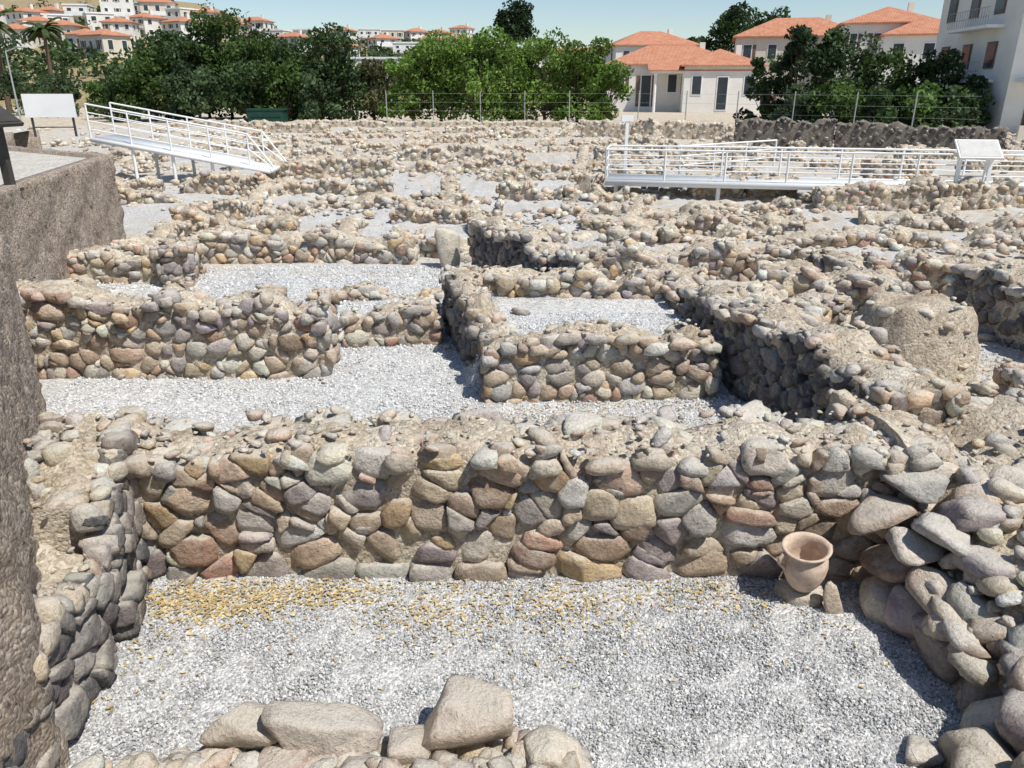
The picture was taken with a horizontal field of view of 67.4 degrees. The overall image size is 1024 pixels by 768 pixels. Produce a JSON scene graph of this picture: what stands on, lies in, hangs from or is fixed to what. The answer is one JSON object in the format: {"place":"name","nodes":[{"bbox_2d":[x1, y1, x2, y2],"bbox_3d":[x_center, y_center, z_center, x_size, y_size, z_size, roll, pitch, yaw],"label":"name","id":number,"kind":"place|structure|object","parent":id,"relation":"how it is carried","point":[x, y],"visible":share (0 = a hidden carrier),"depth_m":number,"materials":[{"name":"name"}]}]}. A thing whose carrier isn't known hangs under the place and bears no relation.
{"place":"outdoors","nodes":[
{"label":"outdoors","id":0,"kind":"place"},
{"bbox_2d":[0,130,85,184],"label":"path","id":1,"kind":"structure","parent":0,"point":[25,164],"depth_m":14.49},
{"bbox_2d":[0,106,23,190],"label":"information lectern","id":2,"kind":"object","parent":1,"relation":"on","point":[8,119],"visible":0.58,"depth_m":10.44,"materials":[{"name":"metal"}]},
{"bbox_2d":[21,93,77,136],"bbox_3d":[-12.899,-7.536,21.517,1.350,1.150,0.120,-2,21,-5],"label":"notice board","id":3,"kind":"object","parent":1,"relation":"on","point":[48,105],"visible":1,"depth_m":21.39,"materials":[{"name":"metal"}]},
{"bbox_2d":[97,264,450,344],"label":"gravel","id":4,"kind":"structure","parent":0,"point":[319,279],"depth_m":12.46,"materials":[{"name":"gravel"}]},
{"bbox_2d":[0,0,588,108],"bbox_3d":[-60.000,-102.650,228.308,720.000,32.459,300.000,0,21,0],"label":"hill","id":5,"kind":"structure","parent":0,"point":[8,4],"depth_m":143.57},
{"bbox_2d":[20,17,63,92],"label":"palm tree","id":6,"kind":"object","parent":5,"relation":"on","point":[39,30],"visible":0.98,"depth_m":100.41,"materials":[{"name":"green plant"}]},
{"bbox_2d":[78,35,132,58],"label":"walls","id":7,"kind":"structure","parent":5,"relation":"on","point":[117,43],"depth_m":135.42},
{"bbox_2d":[0,0,604,105],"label":"hillside trees","id":8,"kind":"object","parent":5,"relation":"on","point":[59,55],"visible":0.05,"depth_m":127.76,"materials":[{"name":"green plant"}]},
{"bbox_2d":[492,0,539,47],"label":"pine tree","id":9,"kind":"object","parent":5,"relation":"on","point":[517,14],"visible":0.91,"depth_m":161.02,"materials":[{"name":"green plant"}]},
{"bbox_2d":[705,0,763,52],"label":"pine tree","id":10,"kind":"object","parent":5,"relation":"on","point":[731,22],"visible":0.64,"depth_m":134.94,"materials":[{"name":"green plant"}]},
{"bbox_2d":[744,6,790,30],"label":"pine tree","id":11,"kind":"object","parent":5,"relation":"on","point":[780,11],"visible":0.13,"depth_m":126.16,"materials":[{"name":"green plant"}]},
{"bbox_2d":[45,311,744,432],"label":"gravel","id":12,"kind":"structure","parent":0,"point":[358,401],"depth_m":8.29,"materials":[{"name":"gravel"}]},
{"bbox_2d":[3,107,1023,767],"bbox_3d":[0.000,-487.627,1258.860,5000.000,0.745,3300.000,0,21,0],"label":"gravel ground","id":13,"kind":"structure","parent":0,"point":[139,219],"depth_m":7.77,"materials":[{"name":"gravel"}]},
{"bbox_2d":[0,9,23,112],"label":"palm tree","id":14,"kind":"object","parent":13,"relation":"on","point":[3,25],"visible":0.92,"depth_m":78.33,"materials":[{"name":"green plant"}]},
{"bbox_2d":[0,66,52,115],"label":"broadleaf tree","id":15,"kind":"object","parent":13,"relation":"on","point":[22,78],"visible":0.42,"depth_m":73.33,"materials":[{"name":"green plant"}]},
{"bbox_2d":[13,131,41,148],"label":"path edge wall","id":16,"kind":"structure","parent":13,"relation":"on","point":[26,139],"depth_m":24.74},
{"bbox_2d":[36,72,83,115],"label":"broadleaf tree","id":17,"kind":"object","parent":13,"relation":"on","point":[63,85],"visible":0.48,"depth_m":69.47,"materials":[{"name":"green plant"}]},
{"bbox_2d":[0,132,125,767],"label":"retaining wall","id":18,"kind":"structure","parent":13,"relation":"on","point":[50,219],"depth_m":6.03,"materials":[{"name":"concrete"}]},
{"bbox_2d":[0,409,153,767],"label":"rubble wall","id":19,"kind":"structure","parent":13,"relation":"on","point":[91,591],"depth_m":4.57,"materials":[{"name":"stone"}]},
{"bbox_2d":[81,80,122,118],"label":"broadleaf tree","id":20,"kind":"object","parent":13,"relation":"on","point":[94,89],"visible":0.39,"depth_m":65.03,"materials":[{"name":"green plant"}]},
{"bbox_2d":[67,242,168,284],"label":"rubble wall","id":21,"kind":"structure","parent":13,"relation":"on","point":[107,264],"depth_m":12.30,"materials":[{"name":"stone"}]},
{"bbox_2d":[97,69,156,121],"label":"broadleaf tree","id":22,"kind":"object","parent":13,"relation":"on","point":[114,84],"visible":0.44,"depth_m":60.76,"materials":[{"name":"green plant"}]},
{"bbox_2d":[111,44,197,120],"bbox_3d":[-28.366,-23.944,61.518,6.181,6.123,6.531,0,21,0],"label":"broadleaf tree","id":23,"kind":"object","parent":13,"relation":"on","point":[142,63],"visible":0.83,"depth_m":60.28,"materials":[{"name":"green plant"}]},
{"bbox_2d":[137,30,218,113],"bbox_3d":[-27.703,-25.260,63.363,6.316,7.235,5.967,-7,22,-18],"label":"broadleaf tree","id":24,"kind":"object","parent":13,"relation":"on","point":[181,47],"visible":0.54,"depth_m":61.56,"materials":[{"name":"green plant"}]},
{"bbox_2d":[16,275,344,382],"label":"rubble wall","id":25,"kind":"structure","parent":13,"relation":"on","point":[86,327],"depth_m":8.57,"materials":[{"name":"stone"}]},
{"bbox_2d":[154,237,206,286],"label":"rubble wall","id":26,"kind":"structure","parent":13,"relation":"on","point":[182,258],"depth_m":12.11,"materials":[{"name":"stone"}]},
{"bbox_2d":[84,102,286,179],"bbox_3d":[-10.027,-7.457,24.090,5.429,2.594,1.695,-2,21,-4],"label":"ramp","id":27,"kind":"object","parent":13,"relation":"on","point":[173,151],"visible":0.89,"depth_m":23.66,"materials":[{"name":"white paint"}]},
{"bbox_2d":[158,58,223,120],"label":"broadleaf tree","id":28,"kind":"object","parent":13,"relation":"on","point":[198,99],"visible":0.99,"depth_m":58.85,"materials":[{"name":"green plant"}]},
{"bbox_2d":[172,21,228,118],"bbox_3d":[-26.152,-26.616,65.680,5.665,8.080,6.150,14,25,32],"label":"broadleaf tree","id":29,"kind":"object","parent":13,"relation":"on","point":[192,35],"visible":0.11,"depth_m":64.38,"materials":[{"name":"green plant"}]},
{"bbox_2d":[185,7,259,118],"bbox_3d":[-23.869,-26.839,64.833,6.641,9.110,6.062,19,28,40],"label":"broadleaf tree","id":30,"kind":"object","parent":13,"relation":"on","point":[217,24],"visible":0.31,"depth_m":62.95,"materials":[{"name":"green plant"}]},
{"bbox_2d":[211,57,286,118],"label":"broadleaf tree","id":31,"kind":"object","parent":13,"relation":"on","point":[241,95],"visible":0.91,"depth_m":58.37,"materials":[{"name":"green plant"}]},
{"bbox_2d":[219,25,288,114],"bbox_3d":[-20.973,-25.282,63.059,5.692,7.498,6.519,0,21,0],"label":"broadleaf tree","id":32,"kind":"object","parent":13,"relation":"on","point":[254,50],"visible":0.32,"depth_m":61.40,"materials":[{"name":"green plant"}]},
{"bbox_2d":[246,108,287,121],"bbox_3d":[-18.019,-19.694,56.721,2.750,1.230,1.300,0,21,0],"label":"waste container","id":33,"kind":"object","parent":13,"relation":"on","point":[274,114],"visible":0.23,"depth_m":56.11,"materials":[{"name":"green paint"}]},
{"bbox_2d":[250,56,323,121],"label":"broadleaf tree","id":34,"kind":"object","parent":13,"relation":"on","point":[297,68],"visible":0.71,"depth_m":58.16,"materials":[{"name":"green plant"}]},
{"bbox_2d":[270,35,324,119],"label":"broadleaf tree","id":35,"kind":"object","parent":13,"relation":"on","point":[287,52],"visible":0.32,"depth_m":59.85,"materials":[{"name":"green plant"}]},
{"bbox_2d":[188,223,420,264],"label":"rubble wall","id":36,"kind":"structure","parent":13,"relation":"on","point":[325,243],"depth_m":13.62,"materials":[{"name":"stone"}]},
{"bbox_2d":[296,68,358,120],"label":"broadleaf tree","id":37,"kind":"object","parent":13,"relation":"on","point":[311,79],"visible":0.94,"depth_m":57.21,"materials":[{"name":"green plant"}]},
{"bbox_2d":[71,674,592,767],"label":"rubble wall","id":38,"kind":"structure","parent":13,"relation":"on","point":[468,723],"depth_m":3.85,"materials":[{"name":"stone"}]},
{"bbox_2d":[297,22,370,119],"bbox_3d":[-13.677,-24.037,59.839,5.847,7.517,6.246,0,21,0],"label":"broadleaf tree","id":39,"kind":"object","parent":13,"relation":"on","point":[340,70],"visible":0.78,"depth_m":58.25,"materials":[{"name":"green plant"}]},
{"bbox_2d":[170,119,567,127],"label":"terrace wall","id":40,"kind":"structure","parent":13,"relation":"on","point":[364,123],"depth_m":53.86,"materials":[{"name":"stone"}]},
{"bbox_2d":[307,281,443,300],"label":"rubble wall","id":41,"kind":"structure","parent":13,"relation":"on","point":[365,290],"depth_m":11.42,"materials":[{"name":"stone"}]},
{"bbox_2d":[353,57,398,120],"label":"broadleaf tree","id":42,"kind":"object","parent":13,"relation":"on","point":[370,70],"visible":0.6,"depth_m":60.72,"materials":[{"name":"green plant"}]},
{"bbox_2d":[339,295,443,349],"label":"rubble wall","id":43,"kind":"structure","parent":13,"relation":"on","point":[418,321],"depth_m":9.69,"materials":[{"name":"stone"}]},
{"bbox_2d":[377,36,443,120],"bbox_3d":[-7.663,-22.767,58.029,5.217,6.464,4.894,0,21,0],"label":"ailanthus thicket","id":44,"kind":"object","parent":13,"relation":"on","point":[395,108],"visible":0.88,"depth_m":57.22,"materials":[{"name":"green plant"}]},
{"bbox_2d":[403,29,473,121],"bbox_3d":[-5.497,-23.212,58.534,6.024,6.928,5.615,0,21,0],"label":"ailanthus thicket","id":45,"kind":"object","parent":13,"relation":"on","point":[441,103],"visible":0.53,"depth_m":57.73,"materials":[{"name":"green plant"}]},
{"bbox_2d":[434,227,459,266],"bbox_3d":[-1.122,-2.322,13.377,0.444,0.815,0.353,0,21,0],"label":"stone block","id":46,"kind":"object","parent":13,"relation":"on","point":[447,240],"depth_m":13.23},
{"bbox_2d":[431,30,514,121],"bbox_3d":[-3.014,-22.759,57.603,6.526,6.760,6.095,0,21,0],"label":"ailanthus thicket","id":47,"kind":"object","parent":13,"relation":"on","point":[461,46],"visible":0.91,"depth_m":56.58,"materials":[{"name":"green plant"}]},
{"bbox_2d":[441,269,519,378],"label":"rubble wall","id":48,"kind":"structure","parent":13,"relation":"on","point":[475,320],"depth_m":8.95,"materials":[{"name":"stone"}]},
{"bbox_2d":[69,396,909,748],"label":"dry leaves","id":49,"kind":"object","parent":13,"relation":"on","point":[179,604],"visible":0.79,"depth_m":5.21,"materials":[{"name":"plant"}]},
{"bbox_2d":[82,404,917,601],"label":"rubble wall","id":50,"kind":"structure","parent":13,"relation":"on","point":[492,494],"depth_m":5.31,"materials":[{"name":"stone"}]},
{"bbox_2d":[472,24,542,121],"bbox_3d":[-0.275,-23.225,58.136,5.969,7.241,6.148,-7,22,-17],"label":"ailanthus thicket","id":51,"kind":"object","parent":13,"relation":"on","point":[511,60],"visible":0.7,"depth_m":56.96,"materials":[{"name":"green plant"}]},
{"bbox_2d":[16,120,1023,342],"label":"excavated wall foundations","id":52,"kind":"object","parent":13,"relation":"on","point":[941,203],"visible":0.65,"depth_m":19.96,"materials":[{"name":"stone"}]},
{"bbox_2d":[502,26,581,121],"bbox_3d":[2.391,-23.096,57.883,6.413,7.184,6.156,-9,23,-23],"label":"ailanthus thicket","id":53,"kind":"object","parent":13,"relation":"on","point":[543,48],"visible":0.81,"depth_m":56.89,"materials":[{"name":"green plant"}]},
{"bbox_2d":[467,215,617,279],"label":"rubble wall","id":54,"kind":"structure","parent":13,"relation":"on","point":[502,241],"depth_m":11.48,"materials":[{"name":"stone"}]},
{"bbox_2d":[438,262,664,308],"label":"rubble wall","id":55,"kind":"structure","parent":13,"relation":"on","point":[590,281],"depth_m":10.06,"materials":[{"name":"stone"}]},
{"bbox_2d":[550,36,614,122],"bbox_3d":[5.202,-22.577,57.548,4.766,6.461,6.140,0,21,0],"label":"ailanthus thicket","id":56,"kind":"object","parent":13,"relation":"on","point":[580,58],"visible":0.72,"depth_m":56.52,"materials":[{"name":"green plant"}]},
{"bbox_2d":[479,317,724,405],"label":"rubble wall","id":57,"kind":"structure","parent":13,"relation":"on","point":[602,359],"depth_m":7.93,"materials":[{"name":"stone"}]},
{"bbox_2d":[578,57,634,120],"bbox_3d":[7.056,-21.586,56.953,4.219,5.047,3.674,16,27,36],"label":"ailanthus thicket","id":58,"kind":"object","parent":13,"relation":"on","point":[613,76],"visible":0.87,"depth_m":56.36,"materials":[{"name":"green plant"}]},
{"bbox_2d":[602,46,698,62],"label":"walls","id":59,"kind":"structure","parent":13,"relation":"on","point":[618,52],"depth_m":107.53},
{"bbox_2d":[603,31,698,46],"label":"roof","id":60,"kind":"structure","parent":59,"relation":"on","point":[643,38],"depth_m":108.51,"materials":[{"name":"tile"}]},
{"bbox_2d":[580,118,727,139],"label":"terrace wall","id":61,"kind":"structure","parent":13,"relation":"on","point":[682,129],"depth_m":43.30,"materials":[{"name":"stone"}]},
{"bbox_2d":[645,262,710,283],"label":"rubble wall","id":62,"kind":"structure","parent":13,"relation":"on","point":[675,271],"depth_m":11.32,"materials":[{"name":"stone"}]},
{"bbox_2d":[605,42,752,112],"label":"villa","id":63,"kind":"object","parent":13,"relation":"on","point":[655,80],"visible":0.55,"depth_m":83.75,"materials":[{"name":"ceramic"}]},
{"bbox_2d":[617,75,676,106],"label":"windows","id":64,"kind":"structure","parent":63,"relation":"in","point":[646,80],"depth_m":83.60,"materials":[{"name":"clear glass"}]},
{"bbox_2d":[385,90,976,126],"bbox_3d":[9.309,-18.384,51.832,38.122,2.600,5.397,9,23,21],"label":"wire fence","id":65,"kind":"object","parent":13,"relation":"on","point":[524,93],"visible":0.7,"depth_m":54.91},
{"bbox_2d":[606,233,798,281],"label":"rubble wall","id":66,"kind":"structure","parent":13,"relation":"on","point":[731,258],"depth_m":12.48,"materials":[{"name":"stone"}]},
{"bbox_2d":[660,275,765,355],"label":"rubble wall","id":67,"kind":"structure","parent":13,"relation":"on","point":[698,299],"depth_m":9.03,"materials":[{"name":"stone"}]},
{"bbox_2d":[679,45,768,112],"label":"villa","id":68,"kind":"object","parent":13,"relation":"on","point":[714,91],"visible":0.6,"depth_m":80.37,"materials":[{"name":"paint"}]},
{"bbox_2d":[680,76,751,109],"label":"windows","id":69,"kind":"structure","parent":68,"relation":"in","point":[722,81],"depth_m":80.31,"materials":[{"name":"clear glass"}]},
{"bbox_2d":[732,52,786,120],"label":"garden tree","id":70,"kind":"object","parent":13,"relation":"on","point":[763,85],"visible":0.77,"depth_m":54.02,"materials":[{"name":"green plant"}]},
{"bbox_2d":[735,37,827,99],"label":"walls","id":71,"kind":"structure","parent":13,"relation":"on","point":[761,43],"depth_m":90.37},
{"bbox_2d":[732,17,837,41],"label":"roof","id":72,"kind":"structure","parent":71,"relation":"on","point":[779,27],"depth_m":90.61,"materials":[{"name":"tile"}]},
{"bbox_2d":[766,81,818,123],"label":"garden tree","id":73,"kind":"object","parent":13,"relation":"on","point":[799,106],"visible":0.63,"depth_m":49.49,"materials":[{"name":"green plant"}]},
{"bbox_2d":[737,279,851,325],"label":"rubble wall","id":74,"kind":"structure","parent":13,"relation":"on","point":[833,307],"depth_m":9.36,"materials":[{"name":"stone"}]},
{"bbox_2d":[774,24,822,119],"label":"garden tree","id":75,"kind":"object","parent":13,"relation":"on","point":[803,37],"visible":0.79,"depth_m":51.17,"materials":[{"name":"green plant"}]},
{"bbox_2d":[773,579,843,613],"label":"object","id":76,"kind":"object","parent":13,"relation":"on","point":[828,596],"visible":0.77,"depth_m":5.17,"materials":[{"name":"stone"}]},
{"bbox_2d":[777,531,833,592],"bbox_3d":[1.954,1.222,5.145,0.319,0.360,0.322,12,24,27],"label":"clay pot","id":77,"kind":"object","parent":76,"relation":"on","point":[803,561],"visible":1,"depth_m":5.10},
{"bbox_2d":[604,139,1023,199],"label":"white walkway","id":78,"kind":"structure","parent":13,"relation":"on","point":[717,182],"depth_m":20.65,"materials":[{"name":"paint"}]},
{"bbox_2d":[953,139,1003,184],"bbox_3d":[11.600,-5.495,19.217,1.000,1.158,0.606,4,22,9],"label":"information lectern","id":79,"kind":"object","parent":78,"relation":"on","point":[990,151],"visible":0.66,"depth_m":19.09,"materials":[{"name":"white paint"}]},
{"bbox_2d":[800,24,856,114],"bbox_3d":[21.562,-21.033,53.005,4.123,6.884,4.302,0,21,0],"label":"garden tree","id":80,"kind":"object","parent":13,"relation":"on","point":[824,70],"visible":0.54,"depth_m":51.73,"materials":[{"name":"green plant"}]},
{"bbox_2d":[756,257,901,321],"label":"rubble wall","id":81,"kind":"structure","parent":13,"relation":"on","point":[860,286],"depth_m":10.13,"materials":[{"name":"stone"}]},
{"bbox_2d":[799,76,865,123],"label":"garden tree","id":82,"kind":"object","parent":13,"relation":"on","point":[846,94],"visible":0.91,"depth_m":48.43,"materials":[{"name":"green plant"}]},
{"bbox_2d":[713,302,970,425],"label":"rubble wall","id":83,"kind":"structure","parent":13,"relation":"on","point":[790,359],"depth_m":6.77,"materials":[{"name":"stone"}]},
{"bbox_2d":[795,247,912,292],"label":"rubble wall","id":84,"kind":"structure","parent":13,"relation":"on","point":[825,259],"depth_m":11.61,"materials":[{"name":"stone"}]},
{"bbox_2d":[824,31,892,121],"bbox_3d":[23.473,-20.306,51.736,4.557,6.451,4.615,-18,27,-38],"label":"garden tree","id":85,"kind":"object","parent":13,"relation":"on","point":[842,58],"visible":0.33,"depth_m":51.11,"materials":[{"name":"green plant"}]},
{"bbox_2d":[830,23,907,112],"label":"walls","id":86,"kind":"structure","parent":13,"relation":"on","point":[867,28],"depth_m":78.63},
{"bbox_2d":[834,6,940,27],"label":"roof","id":87,"kind":"structure","parent":86,"relation":"on","point":[889,15],"depth_m":78.54,"materials":[{"name":"tile"}]},
{"bbox_2d":[733,116,1008,151],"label":"dark terrace wall","id":88,"kind":"structure","parent":13,"relation":"on","point":[784,131],"depth_m":35.26,"materials":[{"name":"stone"}]},
{"bbox_2d":[843,85,909,123],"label":"garden tree","id":89,"kind":"object","parent":13,"relation":"on","point":[873,111],"visible":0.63,"depth_m":46.14,"materials":[{"name":"green plant"}]},
{"bbox_2d":[852,45,919,118],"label":"garden tree","id":90,"kind":"object","parent":13,"relation":"on","point":[882,58],"visible":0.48,"depth_m":50.11,"materials":[{"name":"green plant"}]},
{"bbox_2d":[874,35,937,110],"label":"walls","id":91,"kind":"structure","parent":13,"relation":"on","point":[914,44],"depth_m":73.54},
{"bbox_2d":[874,16,939,38],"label":"roof","id":92,"kind":"structure","parent":91,"relation":"on","point":[926,25],"depth_m":73.64,"materials":[{"name":"tile"}]},
{"bbox_2d":[876,62,950,123],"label":"garden tree","id":93,"kind":"object","parent":13,"relation":"on","point":[916,70],"visible":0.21,"depth_m":49.63,"materials":[{"name":"green plant"}]},
{"bbox_2d":[850,290,978,383],"bbox_3d":[4.530,-0.472,8.750,1.691,1.060,1.489,0,21,0],"label":"clay oven mound","id":94,"kind":"object","parent":13,"relation":"on","point":[936,334],"visible":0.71,"depth_m":8.28,"materials":[{"name":"soil"}]},
{"bbox_2d":[824,379,1023,528],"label":"rubble wall","id":95,"kind":"structure","parent":13,"relation":"on","point":[987,424],"depth_m":5.63,"materials":[{"name":"stone"}]},
{"bbox_2d":[563,393,1022,440],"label":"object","id":96,"kind":"structure","parent":95,"relation":"on","point":[586,421],"depth_m":5.57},
{"bbox_2d":[892,80,973,127],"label":"garden tree","id":97,"kind":"object","parent":13,"relation":"on","point":[928,102],"visible":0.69,"depth_m":45.26,"materials":[{"name":"green plant"}]},
{"bbox_2d":[861,243,1006,294],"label":"rubble wall","id":98,"kind":"structure","parent":13,"relation":"on","point":[923,271],"depth_m":11.38,"materials":[{"name":"stone"}]},
{"bbox_2d":[847,454,1023,767],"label":"boulder wall","id":99,"kind":"structure","parent":13,"relation":"on","point":[942,589],"depth_m":4.63,"materials":[{"name":"stone"}]},
{"bbox_2d":[901,48,970,120],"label":"garden tree","id":100,"kind":"object","parent":13,"relation":"on","point":[939,67],"visible":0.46,"depth_m":47.91,"materials":[{"name":"green plant"}]},
{"bbox_2d":[924,91,984,127],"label":"garden tree","id":101,"kind":"object","parent":13,"relation":"on","point":[966,111],"visible":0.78,"depth_m":44.71,"materials":[{"name":"green plant"}]},
{"bbox_2d":[947,74,996,126],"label":"garden tree","id":102,"kind":"object","parent":13,"relation":"on","point":[970,85],"visible":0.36,"depth_m":45.54,"materials":[{"name":"green plant"}]},
{"bbox_2d":[923,0,1023,133],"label":"walls","id":103,"kind":"structure","parent":13,"relation":"on","point":[1007,92],"depth_m":45.30,"materials":[{"name":"paint"}]},
{"bbox_2d":[940,0,1023,125],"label":"windows","id":104,"kind":"structure","parent":103,"relation":"attached to","point":[991,47],"depth_m":48.26,"materials":[{"name":"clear glass"}]},
{"bbox_2d":[940,24,1023,82],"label":"balcony slabs","id":105,"kind":"structure","parent":103,"relation":"attached to","point":[975,28],"depth_m":46.55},
{"bbox_2d":[941,0,1023,125],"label":"window frames","id":106,"kind":"structure","parent":103,"relation":"attached to","point":[995,52],"depth_m":47.17,"materials":[{"name":"paint"}]},
{"bbox_2d":[944,257,1023,355],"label":"rubble wall","id":107,"kind":"structure","parent":13,"relation":"on","point":[991,293],"depth_m":9.64,"materials":[{"name":"stone"}]},
{"bbox_2d":[992,358,1023,394],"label":"rubble wall","id":108,"kind":"structure","parent":13,"relation":"on","point":[1008,374],"depth_m":7.58,"materials":[{"name":"stone"}]},
{"bbox_2d":[174,0,943,51],"label":"sky","id":109,"kind":"structure","parent":0,"point":[583,20],"materials":[{"name":"blue"}]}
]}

